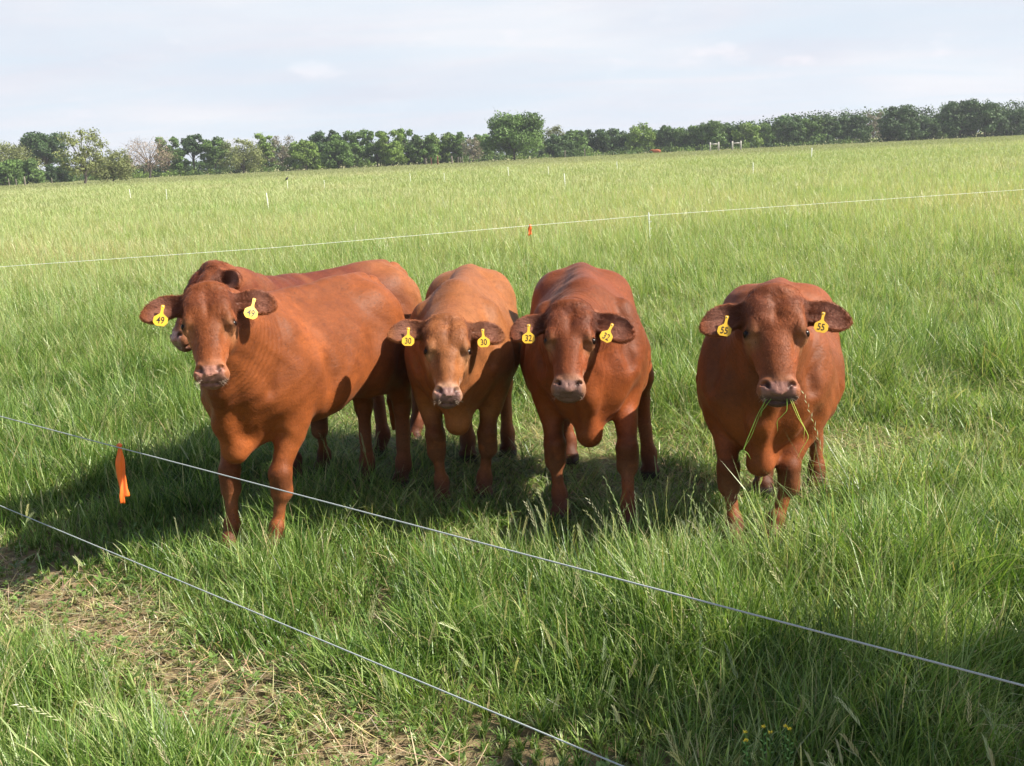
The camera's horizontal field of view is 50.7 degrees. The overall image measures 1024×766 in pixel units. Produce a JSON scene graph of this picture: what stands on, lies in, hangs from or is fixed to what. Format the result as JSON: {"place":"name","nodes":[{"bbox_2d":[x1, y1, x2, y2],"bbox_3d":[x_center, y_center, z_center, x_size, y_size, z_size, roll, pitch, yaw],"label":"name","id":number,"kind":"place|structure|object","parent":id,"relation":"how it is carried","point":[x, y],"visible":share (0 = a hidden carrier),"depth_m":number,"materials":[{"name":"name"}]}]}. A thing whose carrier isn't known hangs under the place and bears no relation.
{"place":"outdoors","nodes":[
{"label":"outdoors","id":0,"kind":"place"},
{"bbox_2d":[0,505,622,765],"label":"electric fence wire","id":1,"kind":"object","parent":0,"point":[570,744],"visible":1,"depth_m":3.17,"materials":[{"name":"silver metal"}]},
{"bbox_2d":[0,157,1023,765],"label":"pasture grass","id":2,"kind":"structure","parent":0,"point":[976,625],"depth_m":4.63,"materials":[{"name":"green plant"}]},
{"bbox_2d":[0,135,1023,223],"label":"pasture grass","id":3,"kind":"structure","parent":0,"point":[455,173],"depth_m":73.59,"materials":[{"name":"green plant"}]},
{"bbox_2d":[0,132,1023,765],"bbox_3d":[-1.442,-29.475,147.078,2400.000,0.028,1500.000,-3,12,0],"label":"ground","id":4,"kind":"structure","parent":0,"point":[550,754],"depth_m":4.13,"materials":[{"name":"soil"}]},
{"bbox_2d":[0,159,24,185],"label":"bush","id":5,"kind":"object","parent":4,"relation":"on","point":[9,171],"visible":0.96,"depth_m":233.60,"materials":[{"name":"green plant"}]},
{"bbox_2d":[0,136,47,182],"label":"tree","id":6,"kind":"object","parent":4,"relation":"on","point":[15,152],"visible":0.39,"depth_m":254.36,"materials":[{"name":"green plant"}]},
{"bbox_2d":[13,158,44,183],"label":"bush","id":7,"kind":"object","parent":4,"relation":"on","point":[33,173],"visible":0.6,"depth_m":242.86,"materials":[{"name":"green plant"}]},
{"bbox_2d":[18,131,69,182],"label":"oak tree","id":8,"kind":"object","parent":4,"relation":"on","point":[45,145],"visible":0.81,"depth_m":264.55,"materials":[{"name":"green plant"}]},
{"bbox_2d":[45,163,75,182],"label":"bush","id":9,"kind":"object","parent":4,"relation":"on","point":[56,174],"visible":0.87,"depth_m":248.05,"materials":[{"name":"green plant"}]},
{"bbox_2d":[52,127,113,182],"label":"tree","id":10,"kind":"object","parent":4,"relation":"on","point":[78,159],"visible":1,"depth_m":184.44,"materials":[{"name":"green plant"}]},
{"bbox_2d":[88,150,136,181],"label":"tree","id":11,"kind":"object","parent":4,"relation":"on","point":[116,170],"visible":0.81,"depth_m":199.26,"materials":[{"name":"green plant"}]},
{"bbox_2d":[106,148,136,177],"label":"tree","id":12,"kind":"object","parent":4,"relation":"on","point":[119,152],"visible":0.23,"depth_m":254.97,"materials":[{"name":"green plant"}]},
{"bbox_2d":[119,135,178,177],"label":"bare tree","id":13,"kind":"object","parent":4,"relation":"on","point":[150,165],"visible":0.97,"depth_m":251.17,"materials":[{"name":"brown plant"}]},
{"bbox_2d":[154,136,182,175],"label":"tree","id":14,"kind":"object","parent":4,"relation":"on","point":[174,141],"visible":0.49,"depth_m":273.82,"materials":[{"name":"green plant"}]},
{"bbox_2d":[168,150,190,175],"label":"tree","id":15,"kind":"object","parent":4,"relation":"on","point":[181,165],"visible":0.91,"depth_m":264.95,"materials":[{"name":"green plant"}]},
{"bbox_2d":[179,134,203,174],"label":"tree","id":16,"kind":"object","parent":4,"relation":"on","point":[189,144],"visible":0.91,"depth_m":266.73,"materials":[{"name":"green plant"}]},
{"bbox_2d":[197,136,230,172],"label":"tree","id":17,"kind":"object","parent":4,"relation":"on","point":[213,155],"visible":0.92,"depth_m":264.00,"materials":[{"name":"green plant"}]},
{"bbox_2d":[216,138,266,172],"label":"tree","id":18,"kind":"object","parent":4,"relation":"on","point":[240,159],"visible":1,"depth_m":254.79,"materials":[{"name":"green plant"}]},
{"bbox_2d":[254,133,279,171],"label":"tree","id":19,"kind":"object","parent":4,"relation":"on","point":[262,143],"visible":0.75,"depth_m":271.98,"materials":[{"name":"green plant"}]},
{"bbox_2d":[139,272,411,557],"bbox_3d":[-1.002,0.071,5.099,0.632,1.282,1.832,2,13,23],"label":"cow","id":20,"kind":"object","parent":4,"relation":"on","point":[281,369],"visible":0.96,"depth_m":4.77},
{"bbox_2d":[267,134,293,166],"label":"tree","id":21,"kind":"object","parent":4,"relation":"on","point":[282,155],"visible":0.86,"depth_m":264.85,"materials":[{"name":"green plant"}]},
{"bbox_2d":[170,259,423,483],"bbox_3d":[-1.107,-0.106,5.884,0.604,1.304,2.155,2,13,22],"label":"cow","id":22,"kind":"object","parent":4,"relation":"on","point":[397,281],"visible":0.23,"depth_m":5.98},
{"bbox_2d":[282,139,320,169],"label":"tree","id":23,"kind":"object","parent":4,"relation":"on","point":[302,153],"visible":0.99,"depth_m":254.50,"materials":[{"name":"green plant"}]},
{"bbox_2d":[307,130,340,168],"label":"tree","id":24,"kind":"object","parent":4,"relation":"on","point":[317,137],"visible":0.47,"depth_m":266.30,"materials":[{"name":"green plant"}]},
{"bbox_2d":[318,139,354,168],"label":"tree","id":25,"kind":"object","parent":4,"relation":"on","point":[332,156],"visible":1,"depth_m":248.03,"materials":[{"name":"green plant"}]},
{"bbox_2d":[330,130,365,167],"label":"tree","id":26,"kind":"object","parent":4,"relation":"on","point":[348,136],"visible":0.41,"depth_m":260.74,"materials":[{"name":"green plant"}]},
{"bbox_2d":[351,129,370,164],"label":"oak tree","id":27,"kind":"object","parent":4,"relation":"on","point":[360,134],"visible":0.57,"depth_m":262.18,"materials":[{"name":"green plant"}]},
{"bbox_2d":[361,131,389,166],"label":"tree","id":28,"kind":"object","parent":4,"relation":"on","point":[370,147],"visible":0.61,"depth_m":254.61,"materials":[{"name":"green plant"}]},
{"bbox_2d":[374,129,408,165],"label":"oak tree","id":29,"kind":"object","parent":4,"relation":"on","point":[390,152],"visible":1,"depth_m":250.80,"materials":[{"name":"green plant"}]},
{"bbox_2d":[396,128,418,164],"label":"oak tree","id":30,"kind":"object","parent":4,"relation":"on","point":[404,143],"visible":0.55,"depth_m":256.37,"materials":[{"name":"green plant"}]},
{"bbox_2d":[0,497,840,765],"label":"weeds","id":31,"kind":"object","parent":4,"relation":"on","point":[446,756],"visible":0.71,"depth_m":3.64,"materials":[{"name":"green plant"}]},
{"bbox_2d":[405,134,440,163],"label":"tree","id":32,"kind":"object","parent":4,"relation":"on","point":[427,148],"visible":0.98,"depth_m":254.74,"materials":[{"name":"green plant"}]},
{"bbox_2d":[427,133,452,163],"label":"tree","id":33,"kind":"object","parent":4,"relation":"on","point":[443,144],"visible":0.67,"depth_m":260.14,"materials":[{"name":"green plant"}]},
{"bbox_2d":[386,264,521,507],"bbox_3d":[-0.245,-0.006,5.640,0.599,1.130,1.903,-2,12,3],"label":"cow","id":34,"kind":"object","parent":4,"relation":"on","point":[461,350],"visible":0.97,"depth_m":5.20},
{"bbox_2d":[442,131,467,162],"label":"tree","id":35,"kind":"object","parent":4,"relation":"on","point":[457,139],"visible":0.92,"depth_m":260.41,"materials":[{"name":"green plant"}]},
{"bbox_2d":[461,137,483,161],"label":"oak tree","id":36,"kind":"object","parent":4,"relation":"on","point":[473,151],"visible":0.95,"depth_m":255.91,"materials":[{"name":"brown plant"}]},
{"bbox_2d":[468,133,493,160],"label":"oak tree","id":37,"kind":"object","parent":4,"relation":"on","point":[480,138],"visible":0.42,"depth_m":274.09,"materials":[{"name":"green plant"}]},
{"bbox_2d":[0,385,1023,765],"bbox_3d":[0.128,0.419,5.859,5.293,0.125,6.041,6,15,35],"label":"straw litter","id":38,"kind":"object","parent":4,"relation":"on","point":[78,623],"visible":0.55,"depth_m":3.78,"materials":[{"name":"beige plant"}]},
{"bbox_2d":[479,107,546,160],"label":"oak tree","id":39,"kind":"object","parent":4,"relation":"on","point":[512,135],"visible":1,"depth_m":238.15,"materials":[{"name":"green plant"}]},
{"bbox_2d":[29,98,1023,183],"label":"distant woodland","id":40,"kind":"object","parent":4,"relation":"on","point":[199,167],"visible":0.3,"depth_m":263.81,"materials":[{"name":"green plant"}]},
{"bbox_2d":[540,125,564,157],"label":"oak tree","id":41,"kind":"object","parent":4,"relation":"on","point":[555,130],"visible":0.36,"depth_m":276.60,"materials":[{"name":"green plant"}]},
{"bbox_2d":[544,134,575,157],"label":"oak tree","id":42,"kind":"object","parent":4,"relation":"on","point":[555,144],"visible":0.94,"depth_m":262.47,"materials":[{"name":"green plant"}]},
{"bbox_2d":[564,129,592,156],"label":"tree","id":43,"kind":"object","parent":4,"relation":"on","point":[580,140],"visible":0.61,"depth_m":271.46,"materials":[{"name":"green plant"}]},
{"bbox_2d":[509,262,659,536],"bbox_3d":[0.391,0.005,5.419,0.703,1.142,1.708,-2,12,3],"label":"cow","id":44,"kind":"object","parent":4,"relation":"on","point":[578,332],"visible":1,"depth_m":4.93},
{"bbox_2d":[585,129,603,154],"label":"tree","id":45,"kind":"object","parent":4,"relation":"on","point":[592,143],"visible":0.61,"depth_m":275.74,"materials":[{"name":"green plant"}]},
{"bbox_2d":[595,128,627,154],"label":"tree","id":46,"kind":"object","parent":4,"relation":"on","point":[608,143],"visible":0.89,"depth_m":272.88,"materials":[{"name":"green plant"}]},
{"bbox_2d":[623,121,656,152],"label":"tree","id":47,"kind":"object","parent":4,"relation":"on","point":[635,137],"visible":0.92,"depth_m":269.80,"materials":[{"name":"green plant"}]},
{"bbox_2d":[650,149,660,152],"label":"cow","id":48,"kind":"object","parent":4,"relation":"on","point":[655,150],"visible":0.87,"depth_m":249.45},
{"bbox_2d":[652,125,676,151],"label":"tree","id":49,"kind":"object","parent":4,"relation":"on","point":[664,137],"visible":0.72,"depth_m":270.81,"materials":[{"name":"green plant"}]},
{"bbox_2d":[670,125,697,150],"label":"tree","id":50,"kind":"object","parent":4,"relation":"on","point":[680,138],"visible":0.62,"depth_m":268.20,"materials":[{"name":"green plant"}]},
{"bbox_2d":[687,120,730,149],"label":"tree","id":51,"kind":"object","parent":4,"relation":"on","point":[711,131],"visible":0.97,"depth_m":263.35,"materials":[{"name":"green plant"}]},
{"bbox_2d":[709,142,718,150],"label":"fence brace","id":52,"kind":"object","parent":4,"relation":"on","point":[710,144],"visible":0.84,"depth_m":226.92,"materials":[{"name":"white wood"}]},
{"bbox_2d":[723,122,740,145],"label":"tree","id":53,"kind":"object","parent":4,"relation":"on","point":[729,128],"visible":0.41,"depth_m":266.43,"materials":[{"name":"green plant"}]},
{"bbox_2d":[732,141,741,149],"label":"fence brace","id":54,"kind":"object","parent":4,"relation":"on","point":[740,142],"visible":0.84,"depth_m":223.03,"materials":[{"name":"white wood"}]},
{"bbox_2d":[743,730,749,765],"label":"yellow wildflower","id":55,"kind":"object","parent":4,"relation":"on","point":[745,747],"visible":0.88,"depth_m":2.94,"materials":[{"name":"green plant"}]},
{"bbox_2d":[743,738,750,764],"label":"yellow wildflower","id":56,"kind":"object","parent":4,"relation":"on","point":[746,752],"visible":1,"depth_m":2.86,"materials":[{"name":"green plant"}]},
{"bbox_2d":[731,121,763,147],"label":"tree","id":57,"kind":"object","parent":4,"relation":"on","point":[750,133],"visible":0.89,"depth_m":262.25,"materials":[{"name":"green plant"}]},
{"bbox_2d":[760,725,766,765],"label":"yellow wildflower","id":58,"kind":"object","parent":4,"relation":"on","point":[764,743],"visible":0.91,"depth_m":2.89,"materials":[{"name":"green plant"}]},
{"bbox_2d":[751,122,784,146],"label":"tree","id":59,"kind":"object","parent":4,"relation":"on","point":[767,132],"visible":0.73,"depth_m":263.81,"materials":[{"name":"green plant"}]},
{"bbox_2d":[767,730,772,761],"bbox_3d":[0.697,1.000,2.932,0.020,0.122,0.022,-14,16,-42],"label":"yellow wildflower","id":60,"kind":"object","parent":4,"relation":"on","point":[769,732],"visible":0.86,"depth_m":2.93,"materials":[{"name":"green plant"}]},
{"bbox_2d":[696,277,853,553],"bbox_3d":[1.204,0.043,5.000,0.694,1.164,1.688,1,13,17],"label":"cow","id":61,"kind":"object","parent":4,"relation":"on","point":[776,341],"visible":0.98,"depth_m":4.50},
{"bbox_2d":[737,405,763,461],"bbox_3d":[0.937,0.187,4.229,0.115,0.253,0.002,-3,12,0],"label":"grass stalk","id":62,"kind":"object","parent":61,"relation":"attached to","point":[752,432],"depth_m":4.23,"materials":[{"name":"green plant"}]},
{"bbox_2d":[744,400,765,458],"bbox_3d":[0.950,0.179,4.220,0.096,0.243,0.007,-4,12,-8],"label":"grass stalk","id":63,"kind":"object","parent":61,"relation":"attached to","point":[751,429],"depth_m":4.22,"materials":[{"name":"green plant"}]},
{"bbox_2d":[792,400,807,453],"bbox_3d":[1.119,0.175,4.204,0.068,0.247,0.008,-1,12,8],"label":"grass stalk","id":64,"kind":"object","parent":61,"relation":"attached to","point":[803,425],"depth_m":4.20,"materials":[{"name":"green plant"}]},
{"bbox_2d":[781,724,787,758],"bbox_3d":[0.738,0.980,2.917,0.022,0.122,0.020,-9,14,-27],"label":"yellow wildflower","id":65,"kind":"object","parent":4,"relation":"on","point":[785,745],"visible":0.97,"depth_m":2.92,"materials":[{"name":"green plant"}]},
{"bbox_2d":[786,727,793,762],"bbox_3d":[0.740,0.970,2.868,0.020,0.122,0.022,-5,12,-12],"label":"yellow wildflower","id":66,"kind":"object","parent":4,"relation":"on","point":[789,728],"visible":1,"depth_m":2.87,"materials":[{"name":"green plant"}]},
{"bbox_2d":[770,114,809,145],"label":"tree","id":67,"kind":"object","parent":4,"relation":"on","point":[788,133],"visible":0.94,"depth_m":263.47,"materials":[{"name":"green plant"}]},
{"bbox_2d":[794,114,829,144],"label":"tree","id":68,"kind":"object","parent":4,"relation":"on","point":[814,125],"visible":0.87,"depth_m":263.29,"materials":[{"name":"green plant"}]},
{"bbox_2d":[822,115,847,141],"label":"tree","id":69,"kind":"object","parent":4,"relation":"on","point":[832,126],"visible":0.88,"depth_m":264.20,"materials":[{"name":"green plant"}]},
{"bbox_2d":[836,114,873,140],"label":"tree","id":70,"kind":"object","parent":4,"relation":"on","point":[855,126],"visible":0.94,"depth_m":263.60,"materials":[{"name":"green plant"}]},
{"bbox_2d":[863,111,882,141],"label":"tree","id":71,"kind":"object","parent":4,"relation":"on","point":[874,125],"visible":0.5,"depth_m":268.91,"materials":[{"name":"green plant"}]},
{"bbox_2d":[876,104,922,141],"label":"tree","id":72,"kind":"object","parent":4,"relation":"on","point":[900,124],"visible":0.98,"depth_m":253.69,"materials":[{"name":"green plant"}]},
{"bbox_2d":[914,115,942,138],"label":"tree","id":73,"kind":"object","parent":4,"relation":"on","point":[929,125],"visible":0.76,"depth_m":264.06,"materials":[{"name":"green plant"}]},
{"bbox_2d":[932,111,949,138],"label":"tree","id":74,"kind":"object","parent":4,"relation":"on","point":[937,114],"visible":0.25,"depth_m":266.67,"materials":[{"name":"green plant"}]},
{"bbox_2d":[936,98,984,137],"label":"tree","id":75,"kind":"object","parent":4,"relation":"on","point":[954,116],"visible":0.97,"depth_m":253.14,"materials":[{"name":"green plant"}]},
{"bbox_2d":[961,101,1011,136],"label":"tree","id":76,"kind":"object","parent":4,"relation":"on","point":[992,119],"visible":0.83,"depth_m":253.41,"materials":[{"name":"green plant"}]},
{"bbox_2d":[999,107,1023,135],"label":"tree","id":77,"kind":"object","parent":4,"relation":"on","point":[1015,118],"visible":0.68,"depth_m":256.27,"materials":[{"name":"green plant"}]},
{"bbox_2d":[0,416,1023,686],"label":"electric fence wire","id":78,"kind":"object","parent":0,"point":[586,570],"visible":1,"depth_m":2.83,"materials":[{"name":"silver metal"}]},
{"bbox_2d":[115,443,129,503],"bbox_3d":[-1.615,0.374,4.472,0.041,0.255,0.030,-8,13,-23],"label":"flagging tape","id":79,"kind":"object","parent":78,"relation":"hanging from","point":[120,472],"visible":0.96,"depth_m":4.47,"materials":[{"name":"orange plastic"}]},
{"bbox_2d":[0,0,1023,175],"label":"sky","id":80,"kind":"structure","parent":0,"point":[125,70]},
{"bbox_3d":[2.230,-2.411,17.524,0.100,0.710,0.019,-4,12,0],"label":"step in post","id":81,"kind":"object","parent":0,"visible":0},
{"bbox_2d":[2,189,1023,266],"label":"electric fence wire","id":82,"kind":"object","parent":81,"relation":"attached to","point":[474,230],"visible":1,"depth_m":15.91,"materials":[{"name":"white metal"}]},
{"bbox_2d":[528,224,531,235],"bbox_3d":[0.277,-2.360,16.673,0.062,0.173,0.036,-3,12,0],"label":"flagging tape","id":83,"kind":"object","parent":82,"relation":"hanging from","point":[529,230],"visible":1,"depth_m":16.67,"materials":[{"name":"orange plastic"}]}
]}

